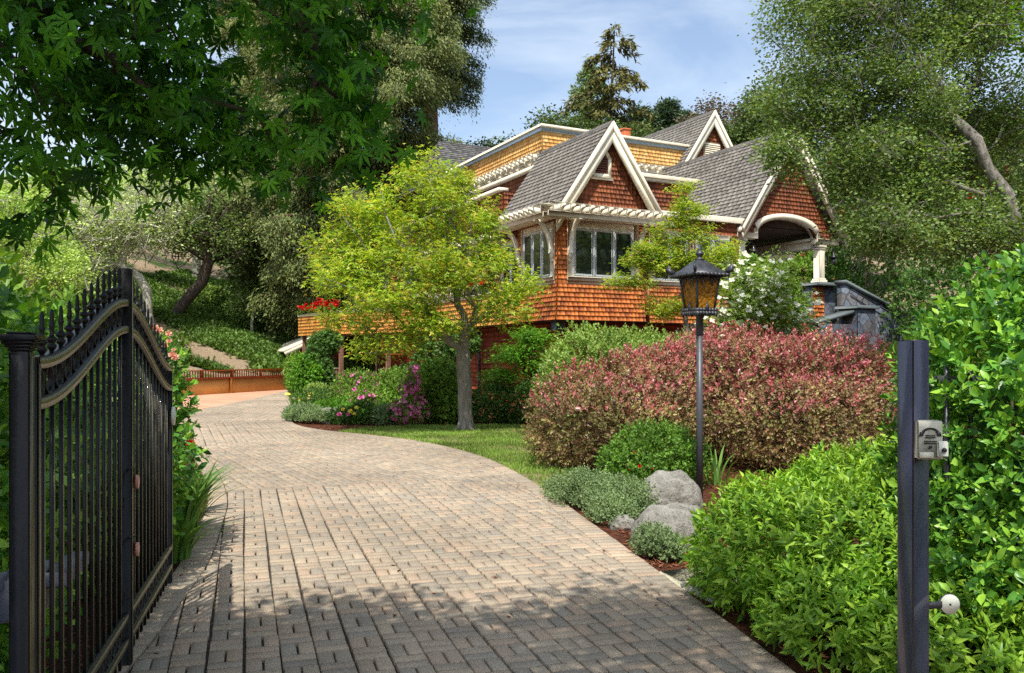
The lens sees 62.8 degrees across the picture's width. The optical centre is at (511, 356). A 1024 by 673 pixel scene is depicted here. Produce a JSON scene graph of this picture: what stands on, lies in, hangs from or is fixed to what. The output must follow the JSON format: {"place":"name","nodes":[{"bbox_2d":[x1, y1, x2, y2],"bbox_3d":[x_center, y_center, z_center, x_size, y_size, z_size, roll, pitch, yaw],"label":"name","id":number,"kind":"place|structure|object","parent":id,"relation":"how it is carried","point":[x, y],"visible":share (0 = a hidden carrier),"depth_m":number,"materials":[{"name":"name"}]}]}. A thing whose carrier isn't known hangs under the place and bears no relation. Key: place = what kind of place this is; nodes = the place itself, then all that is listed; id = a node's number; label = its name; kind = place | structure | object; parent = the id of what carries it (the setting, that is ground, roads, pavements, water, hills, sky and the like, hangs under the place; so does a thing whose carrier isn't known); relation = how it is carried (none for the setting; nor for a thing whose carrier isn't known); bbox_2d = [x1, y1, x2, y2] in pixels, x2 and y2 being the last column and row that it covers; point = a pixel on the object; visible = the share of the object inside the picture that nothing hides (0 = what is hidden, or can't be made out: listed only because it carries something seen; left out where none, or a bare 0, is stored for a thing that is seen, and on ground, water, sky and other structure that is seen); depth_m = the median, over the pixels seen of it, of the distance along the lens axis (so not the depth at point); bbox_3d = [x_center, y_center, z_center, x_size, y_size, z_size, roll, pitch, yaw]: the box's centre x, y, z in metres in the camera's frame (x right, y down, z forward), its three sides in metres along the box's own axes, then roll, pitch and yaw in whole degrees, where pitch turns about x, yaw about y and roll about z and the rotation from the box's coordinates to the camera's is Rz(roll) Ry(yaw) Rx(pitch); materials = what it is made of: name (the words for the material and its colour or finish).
{"place":"outdoors","nodes":[
{"label":"outdoors","id":0,"kind":"place"},
{"bbox_2d":[117,390,794,672],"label":"driveway","id":1,"kind":"structure","parent":0,"point":[303,545],"depth_m":5.85,"materials":[{"name":"beige brick"}]},
{"bbox_2d":[0,332,45,672],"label":"gate post","id":2,"kind":"object","parent":1,"relation":"on","point":[21,346],"visible":1,"depth_m":2.47,"materials":[{"name":"black metal"}]},
{"bbox_2d":[35,268,175,672],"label":"driveway gate","id":3,"kind":"structure","parent":2,"relation":"attached to","point":[94,332],"depth_m":3.61,"materials":[{"name":"black metal"}]},
{"bbox_2d":[0,551,88,623],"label":"gate opener","id":4,"kind":"object","parent":3,"relation":"attached to","point":[4,597],"visible":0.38,"depth_m":3.10,"materials":[{"name":"grey metal"}]},
{"bbox_2d":[156,432,739,652],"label":"fallen leaves","id":5,"kind":"object","parent":1,"relation":"on","point":[432,566],"visible":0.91,"depth_m":5.96,"materials":[{"name":"red plant"}]},
{"bbox_2d":[338,423,577,495],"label":"lawn","id":6,"kind":"structure","parent":0,"point":[525,475],"depth_m":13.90,"materials":[{"name":"green plant"}]},
{"bbox_2d":[291,136,553,430],"bbox_3d":[-1.798,-1.444,17.286,5.340,6.176,3.946,0,0,0],"label":"japanese maple","id":7,"kind":"object","parent":6,"relation":"on","point":[393,301],"visible":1,"depth_m":16.91,"materials":[{"name":"green plant"}]},
{"bbox_2d":[0,176,1022,672],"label":"ground","id":8,"kind":"structure","parent":0,"point":[730,616],"depth_m":11.09,"materials":[{"name":"brown soil"}]},
{"bbox_2d":[2,161,103,242],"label":"oak tree","id":9,"kind":"object","parent":8,"relation":"on","point":[59,182],"visible":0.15,"depth_m":45.56,"materials":[{"name":"green plant"}]},
{"bbox_2d":[0,166,112,298],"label":"oak tree","id":10,"kind":"object","parent":8,"relation":"on","point":[63,267],"visible":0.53,"depth_m":33.84,"materials":[{"name":"green plant"}]},
{"bbox_2d":[0,245,117,487],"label":"laurel hedge","id":11,"kind":"object","parent":8,"relation":"on","point":[17,282],"visible":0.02,"depth_m":6.33,"materials":[{"name":"green plant"}]},
{"bbox_2d":[0,264,211,672],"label":"laurel hedge","id":12,"kind":"object","parent":8,"relation":"on","point":[14,308],"visible":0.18,"depth_m":4.73,"materials":[{"name":"green plant"}]},
{"bbox_2d":[4,147,207,272],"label":"oak tree","id":13,"kind":"object","parent":8,"relation":"on","point":[144,173],"visible":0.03,"depth_m":51.73,"materials":[{"name":"green plant"}]},
{"bbox_2d":[23,167,209,323],"bbox_3d":[-19.155,-5.431,40.255,8.552,8.680,7.884,0,0,0],"label":"oak tree","id":14,"kind":"object","parent":8,"relation":"on","point":[122,229],"visible":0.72,"depth_m":39.63,"materials":[{"name":"green plant"}]},
{"bbox_2d":[56,324,195,584],"bbox_3d":[-2.746,0.691,5.995,0.974,1.864,1.898,0,0,-24],"label":"climbing rose","id":15,"kind":"object","parent":8,"relation":"on","point":[173,355],"visible":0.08,"depth_m":6.17,"materials":[{"name":"green plant"}]},
{"bbox_2d":[115,145,274,277],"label":"oak tree","id":16,"kind":"object","parent":8,"relation":"on","point":[195,267],"visible":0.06,"depth_m":59.71,"materials":[{"name":"green plant"}]},
{"bbox_2d":[23,268,375,372],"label":"ground ivy","id":17,"kind":"object","parent":8,"relation":"on","point":[200,322],"visible":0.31,"depth_m":43.78,"materials":[{"name":"green plant"}]},
{"bbox_2d":[173,500,236,563],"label":"iris clump","id":18,"kind":"object","parent":8,"relation":"on","point":[182,548],"visible":0.71,"depth_m":6.36,"materials":[{"name":"green plant"}]},
{"bbox_2d":[182,463,239,512],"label":"iris clump","id":19,"kind":"object","parent":8,"relation":"on","point":[212,478],"visible":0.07,"depth_m":8.45,"materials":[{"name":"green plant"}]},
{"bbox_2d":[128,172,294,313],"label":"oak tree","id":20,"kind":"object","parent":8,"relation":"on","point":[214,223],"visible":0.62,"depth_m":44.48,"materials":[{"name":"green plant"}]},
{"bbox_2d":[195,283,228,305],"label":"shrub","id":21,"kind":"object","parent":8,"relation":"on","point":[207,292],"visible":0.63,"depth_m":49.47,"materials":[{"name":"green plant"}]},
{"bbox_2d":[174,457,267,535],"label":"iris clump","id":22,"kind":"object","parent":8,"relation":"on","point":[192,508],"visible":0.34,"depth_m":7.29,"materials":[{"name":"green plant"}]},
{"bbox_2d":[174,390,286,409],"bbox_3d":[-12.750,1.555,29.350,7.500,0.001,19.500,0,0,0],"label":"concrete pad","id":23,"kind":"object","parent":8,"relation":"on","point":[209,400],"visible":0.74,"depth_m":31.60,"materials":[{"name":"beige concrete"}]},
{"bbox_2d":[173,368,285,395],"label":"retaining wall","id":24,"kind":"structure","parent":23,"relation":"on","point":[233,383],"depth_m":35.72,"materials":[{"name":"brown wood"}]},
{"bbox_2d":[0,0,478,270],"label":"overhanging maple","id":25,"kind":"object","parent":8,"relation":"on","point":[56,42],"visible":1,"depth_m":2.70,"materials":[{"name":"green plant"}]},
{"bbox_2d":[224,282,271,331],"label":"young tree","id":26,"kind":"object","parent":8,"relation":"on","point":[243,303],"visible":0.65,"depth_m":45.77,"materials":[{"name":"green plant"}]},
{"bbox_2d":[189,0,331,199],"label":"redwood tree","id":27,"kind":"object","parent":8,"relation":"on","point":[230,21],"visible":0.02,"depth_m":58.84,"materials":[{"name":"green plant"}]},
{"bbox_2d":[202,200,321,323],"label":"oak tree","id":28,"kind":"object","parent":8,"relation":"on","point":[243,278],"visible":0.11,"depth_m":47.60,"materials":[{"name":"green plant"}]},
{"bbox_2d":[282,350,303,396],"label":"camellia shrub","id":29,"kind":"object","parent":8,"relation":"on","point":[287,366],"visible":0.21,"depth_m":32.30,"materials":[{"name":"green plant"}]},
{"bbox_2d":[286,351,324,394],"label":"shrub","id":30,"kind":"object","parent":8,"relation":"on","point":[303,373],"visible":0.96,"depth_m":29.38,"materials":[{"name":"green plant"}]},
{"bbox_2d":[280,402,338,422],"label":"grey perennial","id":31,"kind":"object","parent":8,"relation":"on","point":[305,411],"visible":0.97,"depth_m":19.81,"materials":[{"name":"green plant"}]},
{"bbox_2d":[290,385,340,406],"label":"rose bush","id":32,"kind":"object","parent":8,"relation":"on","point":[318,396],"visible":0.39,"depth_m":23.35,"materials":[{"name":"green plant"}]},
{"bbox_2d":[304,381,330,401],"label":"lime shrub","id":33,"kind":"object","parent":8,"relation":"on","point":[319,385],"visible":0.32,"depth_m":28.82,"materials":[{"name":"green plant"}]},
{"bbox_2d":[305,327,344,395],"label":"shrub","id":34,"kind":"object","parent":8,"relation":"on","point":[322,347],"visible":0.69,"depth_m":30.00,"materials":[{"name":"green plant"}]},
{"bbox_2d":[224,0,469,346],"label":"redwood tree","id":35,"kind":"object","parent":8,"relation":"on","point":[280,230],"visible":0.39,"depth_m":43.47,"materials":[{"name":"green plant"}]},
{"bbox_2d":[311,395,383,420],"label":"shrub","id":36,"kind":"object","parent":8,"relation":"on","point":[333,402],"visible":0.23,"depth_m":21.08,"materials":[{"name":"green plant"}]},
{"bbox_2d":[325,397,379,424],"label":"rose bush","id":37,"kind":"object","parent":8,"relation":"on","point":[354,410],"visible":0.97,"depth_m":19.33,"materials":[{"name":"green plant"}]},
{"bbox_2d":[327,366,429,415],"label":"azalea bush","id":38,"kind":"object","parent":8,"relation":"on","point":[375,386],"visible":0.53,"depth_m":21.41,"materials":[{"name":"green plant"}]},
{"bbox_2d":[368,401,399,425],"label":"silver plant","id":39,"kind":"object","parent":8,"relation":"on","point":[378,410],"visible":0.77,"depth_m":19.23,"materials":[{"name":"grey plant"}]},
{"bbox_2d":[386,361,430,424],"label":"azalea bush","id":40,"kind":"object","parent":8,"relation":"on","point":[412,383],"visible":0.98,"depth_m":19.12,"materials":[{"name":"purple plant"}]},
{"bbox_2d":[386,321,482,394],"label":"climbing vine","id":41,"kind":"object","parent":8,"relation":"on","point":[448,351],"visible":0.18,"depth_m":27.46,"materials":[{"name":"green plant"}]},
{"bbox_2d":[417,355,473,423],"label":"round shrub","id":42,"kind":"object","parent":8,"relation":"on","point":[442,396],"visible":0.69,"depth_m":19.58,"materials":[{"name":"green plant"}]},
{"bbox_2d":[394,0,497,213],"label":"redwood tree","id":43,"kind":"object","parent":8,"relation":"on","point":[469,32],"visible":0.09,"depth_m":57.89,"materials":[{"name":"green plant"}]},
{"bbox_2d":[466,136,503,147],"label":"hill tree","id":44,"kind":"object","parent":8,"relation":"on","point":[488,143],"visible":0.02,"depth_m":68.80,"materials":[{"name":"green plant"}]},
{"bbox_2d":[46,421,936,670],"bbox_3d":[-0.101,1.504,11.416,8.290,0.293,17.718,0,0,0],"label":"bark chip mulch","id":45,"kind":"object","parent":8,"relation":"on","point":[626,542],"visible":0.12,"depth_m":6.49,"materials":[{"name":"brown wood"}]},
{"bbox_2d":[472,377,555,424],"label":"dark shrub","id":46,"kind":"object","parent":8,"relation":"on","point":[503,413],"visible":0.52,"depth_m":19.52,"materials":[{"name":"green plant"}]},
{"bbox_2d":[471,325,564,412],"bbox_3d":[0.399,0.349,20.166,2.845,2.413,2.003,0,0,0],"label":"shrub","id":47,"kind":"object","parent":8,"relation":"on","point":[519,354],"visible":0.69,"depth_m":20.14,"materials":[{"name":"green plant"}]},
{"bbox_2d":[520,103,582,130],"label":"hill tree","id":48,"kind":"object","parent":8,"relation":"on","point":[550,119],"visible":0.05,"depth_m":71.23,"materials":[{"name":"green plant"}]},
{"bbox_2d":[278,110,846,406],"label":"shingle house","id":49,"kind":"structure","parent":8,"relation":"on","point":[583,207],"depth_m":26.84,"materials":[{"name":"orange wood"}]},
{"bbox_2d":[297,298,340,314],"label":"geranium","id":50,"kind":"object","parent":49,"relation":"on","point":[313,307],"visible":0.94,"depth_m":39.23,"materials":[{"name":"red plant"}]},
{"bbox_2d":[426,272,493,296],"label":"geranium","id":51,"kind":"object","parent":49,"relation":"on","point":[479,284],"visible":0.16,"depth_m":28.17,"materials":[{"name":"red plant"}]},
{"bbox_2d":[466,252,488,295],"bbox_3d":[-1.191,-2.450,28.865,0.042,2.200,1.800,0,0,-27],"label":"window","id":52,"kind":"structure","parent":49,"relation":"in","point":[472,293],"depth_m":28.80,"materials":[{"name":"glass"}]},
{"bbox_2d":[502,244,516,296],"bbox_3d":[-0.044,-2.650,26.645,0.042,1.800,1.200,0,0,-27],"label":"window","id":53,"kind":"structure","parent":49,"relation":"in","point":[510,272],"depth_m":26.62,"materials":[{"name":"glass"}]},
{"bbox_2d":[523,227,550,279],"bbox_3d":[0.718,-2.950,24.505,0.042,1.400,1.700,0,0,-27],"label":"window","id":54,"kind":"structure","parent":49,"relation":"in","point":[535,246],"depth_m":24.48,"materials":[{"name":"glass"}]},
{"bbox_2d":[574,227,633,278],"bbox_3d":[2.654,-2.950,24.161,2.050,1.400,0.042,0,0,-27],"label":"window","id":55,"kind":"structure","parent":49,"relation":"in","point":[597,252],"depth_m":24.12,"materials":[{"name":"glass"}]},
{"bbox_2d":[653,235,687,281],"bbox_3d":[4.783,-2.950,25.327,1.300,1.400,0.042,0,0,-27],"label":"window","id":56,"kind":"structure","parent":49,"relation":"in","point":[663,276],"depth_m":25.25,"materials":[{"name":"paint"}]},
{"bbox_2d":[696,238,728,280],"bbox_3d":[6.248,-2.950,26.077,1.300,1.400,0.042,0,0,-27],"label":"window","id":57,"kind":"structure","parent":49,"relation":"in","point":[714,241],"depth_m":26.15,"materials":[{"name":"paint"}]},
{"bbox_2d":[826,249,837,264],"bbox_3d":[10.817,-3.366,28.346,0.415,0.532,0.302,0,0,-27],"label":"wall lantern","id":58,"kind":"object","parent":49,"relation":"attached to","point":[833,256],"depth_m":28.31,"materials":[{"name":"black paint"}]},
{"bbox_2d":[555,111,598,129],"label":"hill tree","id":59,"kind":"object","parent":8,"relation":"on","point":[574,125],"visible":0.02,"depth_m":67.58,"materials":[{"name":"green plant"}]},
{"bbox_2d":[565,60,609,129],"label":"pine tree","id":60,"kind":"object","parent":8,"relation":"on","point":[579,88],"visible":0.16,"depth_m":79.10,"materials":[{"name":"green plant"}]},
{"bbox_2d":[539,464,666,523],"bbox_3d":[0.924,1.383,8.644,1.012,0.468,2.094,0,0,-18],"label":"grey perennial","id":61,"kind":"object","parent":8,"relation":"on","point":[603,489],"visible":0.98,"depth_m":8.35,"materials":[{"name":"green plant"}]},
{"bbox_2d":[557,23,654,135],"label":"fir tree","id":62,"kind":"object","parent":8,"relation":"on","point":[622,81],"visible":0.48,"depth_m":73.62,"materials":[{"name":"green plant"}]},
{"bbox_2d":[588,115,645,137],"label":"hill tree","id":63,"kind":"object","parent":8,"relation":"on","point":[616,122],"visible":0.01,"depth_m":64.99,"materials":[{"name":"green plant"}]},
{"bbox_2d":[607,514,634,530],"bbox_3d":[1.020,1.577,7.758,0.271,0.261,0.335,0,0,-11],"label":"rock","id":64,"kind":"object","parent":8,"relation":"on","point":[624,522],"visible":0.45,"depth_m":7.63,"materials":[{"name":"grey stone"}]},
{"bbox_2d":[531,319,721,436],"bbox_3d":[2.378,0.464,17.177,4.358,2.444,2.145,0,0,-19],"label":"pale shrub","id":65,"kind":"object","parent":8,"relation":"on","point":[606,343],"visible":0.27,"depth_m":16.70,"materials":[{"name":"green plant"}]},
{"bbox_2d":[619,113,660,137],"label":"hill tree","id":66,"kind":"object","parent":8,"relation":"on","point":[636,129],"depth_m":69.42,"materials":[{"name":"green plant"}]},
{"bbox_2d":[621,99,664,133],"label":"pine tree","id":67,"kind":"object","parent":8,"relation":"on","point":[636,117],"visible":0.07,"depth_m":87.02,"materials":[{"name":"green plant"}]},
{"bbox_2d":[593,414,715,488],"bbox_3d":[1.642,1.159,9.904,1.704,0.960,1.063,0,0,-39],"label":"bush","id":68,"kind":"object","parent":8,"relation":"on","point":[618,450],"visible":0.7,"depth_m":9.68,"materials":[{"name":"green plant"}]},
{"bbox_2d":[626,520,689,561],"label":"grey perennial","id":69,"kind":"object","parent":8,"relation":"on","point":[653,538],"visible":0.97,"depth_m":6.49,"materials":[{"name":"green plant"}]},
{"bbox_2d":[649,96,687,129],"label":"pine tree","id":70,"kind":"object","parent":8,"relation":"on","point":[668,109],"visible":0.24,"depth_m":90.75,"materials":[{"name":"green plant"}]},
{"bbox_2d":[636,470,702,511],"bbox_3d":[1.616,1.566,8.598,0.713,0.816,0.559,0,0,-23],"label":"boulder","id":71,"kind":"object","parent":8,"relation":"on","point":[680,486],"visible":0.34,"depth_m":8.39,"materials":[{"name":"grey stone"}]},
{"bbox_2d":[630,502,710,551],"bbox_3d":[1.365,1.561,7.092,0.769,0.654,0.617,0,0,-17],"label":"boulder","id":72,"kind":"object","parent":8,"relation":"on","point":[675,515],"visible":0.25,"depth_m":6.90,"materials":[{"name":"grey stone"}]},
{"bbox_2d":[592,178,750,338],"bbox_3d":[3.860,-1.984,20.312,3.866,4.681,2.032,0,0,0],"label":"young maple","id":73,"kind":"object","parent":8,"relation":"on","point":[647,253],"visible":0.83,"depth_m":20.08,"materials":[{"name":"green plant"}]},
{"bbox_2d":[672,109,698,124],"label":"pine tree","id":74,"kind":"object","parent":8,"relation":"on","point":[684,113],"visible":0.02,"depth_m":89.26,"materials":[{"name":"green plant"}]},
{"bbox_2d":[666,244,733,498],"bbox_3d":[2.056,0.212,9.200,0.538,2.875,0.538,0,0,-24],"label":"lamp post","id":75,"kind":"object","parent":8,"relation":"on","point":[699,277],"visible":0.99,"depth_m":9.16,"materials":[{"name":"black metal"}]},
{"bbox_2d":[514,319,896,471],"bbox_3d":[2.845,0.544,12.055,5.661,2.442,3.165,0,0,0],"label":"bronze shrub","id":76,"kind":"object","parent":8,"relation":"on","point":[775,355],"visible":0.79,"depth_m":11.43,"materials":[{"name":"red plant"}]},
{"bbox_2d":[659,568,757,603],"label":"stepping slab","id":77,"kind":"structure","parent":8,"relation":"on","point":[679,577],"depth_m":5.82,"materials":[{"name":"stone"}]},
{"bbox_2d":[683,89,745,127],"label":"hill tree","id":78,"kind":"object","parent":8,"relation":"on","point":[708,109],"visible":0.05,"depth_m":75.64,"materials":[{"name":"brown plant"}]},
{"bbox_2d":[703,444,739,485],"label":"strappy plant","id":79,"kind":"object","parent":8,"relation":"on","point":[715,468],"visible":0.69,"depth_m":10.27,"materials":[{"name":"green plant"}]},
{"bbox_2d":[674,313,784,392],"bbox_3d":[4.336,0.111,17.177,2.496,1.953,1.595,0,0,29],"label":"olive shrub","id":80,"kind":"object","parent":8,"relation":"on","point":[691,327],"visible":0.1,"depth_m":17.27,"materials":[{"name":"green plant"}]},
{"bbox_2d":[721,96,761,145],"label":"hill tree","id":81,"kind":"object","parent":8,"relation":"on","point":[733,113],"visible":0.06,"depth_m":71.31,"materials":[{"name":"green plant"}]},
{"bbox_2d":[684,244,833,376],"bbox_3d":[4.923,-0.775,16.543,2.936,2.854,2.055,0,0,0],"label":"dogwood tree","id":82,"kind":"object","parent":8,"relation":"on","point":[763,309],"visible":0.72,"depth_m":16.36,"materials":[{"name":"green plant"}]},
{"bbox_2d":[725,253,811,336],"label":"leafy shrub","id":83,"kind":"object","parent":8,"relation":"on","point":[796,288],"visible":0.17,"depth_m":19.99,"materials":[{"name":"green plant"}]},
{"bbox_2d":[722,75,816,258],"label":"hill tree","id":84,"kind":"object","parent":8,"relation":"on","point":[741,129],"visible":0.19,"depth_m":69.06,"materials":[{"name":"green plant"}]},
{"bbox_2d":[741,122,830,273],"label":"hill tree","id":85,"kind":"object","parent":8,"relation":"on","point":[817,158],"depth_m":63.03,"materials":[{"name":"green plant"}]},
{"bbox_2d":[781,247,860,310],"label":"courtyard shrub","id":86,"kind":"object","parent":8,"relation":"on","point":[801,264],"visible":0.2,"depth_m":32.84,"materials":[{"name":"green plant"}]},
{"bbox_2d":[678,432,1023,672],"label":"lime hedge","id":87,"kind":"object","parent":8,"relation":"on","point":[799,508],"visible":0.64,"depth_m":4.44,"materials":[{"name":"green plant"}]},
{"bbox_2d":[801,280,921,350],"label":"stone stair wall","id":88,"kind":"structure","parent":8,"relation":"on","point":[860,308],"depth_m":27.26,"materials":[{"name":"grey stone"}]},
{"bbox_2d":[809,102,914,257],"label":"hill tree","id":89,"kind":"object","parent":8,"relation":"on","point":[812,152],"visible":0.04,"depth_m":59.74,"materials":[{"name":"green plant"}]},
{"bbox_2d":[724,0,1023,277],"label":"oak tree","id":90,"kind":"object","parent":8,"relation":"on","point":[913,187],"visible":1,"depth_m":11.81,"materials":[{"name":"green plant"}]},
{"bbox_2d":[866,339,896,422],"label":"lime shrub","id":91,"kind":"object","parent":8,"relation":"on","point":[890,349],"visible":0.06,"depth_m":14.45,"materials":[{"name":"green plant"}]},
{"bbox_2d":[829,105,965,289],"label":"hill tree","id":92,"kind":"object","parent":8,"relation":"on","point":[901,250],"visible":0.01,"depth_m":56.58,"materials":[{"name":"green plant"}]},
{"bbox_2d":[809,233,1018,348],"bbox_3d":[13.501,-1.609,26.993,5.608,6.010,11.422,0,0,0],"label":"dark hedge","id":93,"kind":"object","parent":8,"relation":"on","point":[924,288],"visible":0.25,"depth_m":26.91,"materials":[{"name":"green plant"}]},
{"bbox_2d":[811,97,1023,293],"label":"tree","id":94,"kind":"object","parent":8,"relation":"on","point":[1020,195],"visible":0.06,"depth_m":27.94,"materials":[{"name":"green plant"}]},
{"bbox_2d":[897,340,959,672],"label":"metal post","id":95,"kind":"object","parent":8,"relation":"on","point":[914,605],"visible":1,"depth_m":2.97,"materials":[{"name":"blue black paint"},{"name":"pale brushed steel"},{"name":"pale plastic"}]},
{"bbox_2d":[915,420,947,459],"bbox_3d":[1.464,0.292,2.934,0.096,0.135,0.078,0,0,11],"label":"intercom","id":96,"kind":"object","parent":95,"relation":"attached to","point":[930,444],"visible":1,"depth_m":2.92,"materials":[{"name":"metal"}]},
{"bbox_2d":[872,243,1023,672],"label":"tall hedge","id":97,"kind":"object","parent":8,"relation":"on","point":[999,306],"visible":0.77,"depth_m":3.99,"materials":[{"name":"green plant"}]},
{"bbox_2d":[895,323,1018,413],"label":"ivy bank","id":98,"kind":"structure","parent":8,"relation":"on","point":[923,324],"depth_m":17.04,"materials":[{"name":"green plant"}]},
{"bbox_2d":[917,107,1023,276],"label":"hill tree","id":99,"kind":"object","parent":8,"relation":"on","point":[995,253],"depth_m":54.51,"materials":[{"name":"green plant"}]},
{"bbox_2d":[933,366,1023,652],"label":"iron fence","id":100,"kind":"object","parent":8,"relation":"on","point":[947,377],"visible":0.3,"depth_m":4.07,"materials":[{"name":"black metal"}]},
{"bbox_2d":[939,83,1023,258],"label":"hill tree","id":101,"kind":"object","parent":8,"relation":"on","point":[996,196],"visible":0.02,"depth_m":52.72,"materials":[{"name":"green plant"}]},
{"bbox_2d":[989,0,1023,99],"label":"leafy tree","id":102,"kind":"object","parent":8,"relation":"on","point":[1014,37],"visible":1,"depth_m":7.60,"materials":[{"name":"green plant"}]},
{"bbox_2d":[0,0,1023,204],"label":"sky","id":103,"kind":"structure","parent":0,"point":[690,47],"materials":[{"name":"blue"}]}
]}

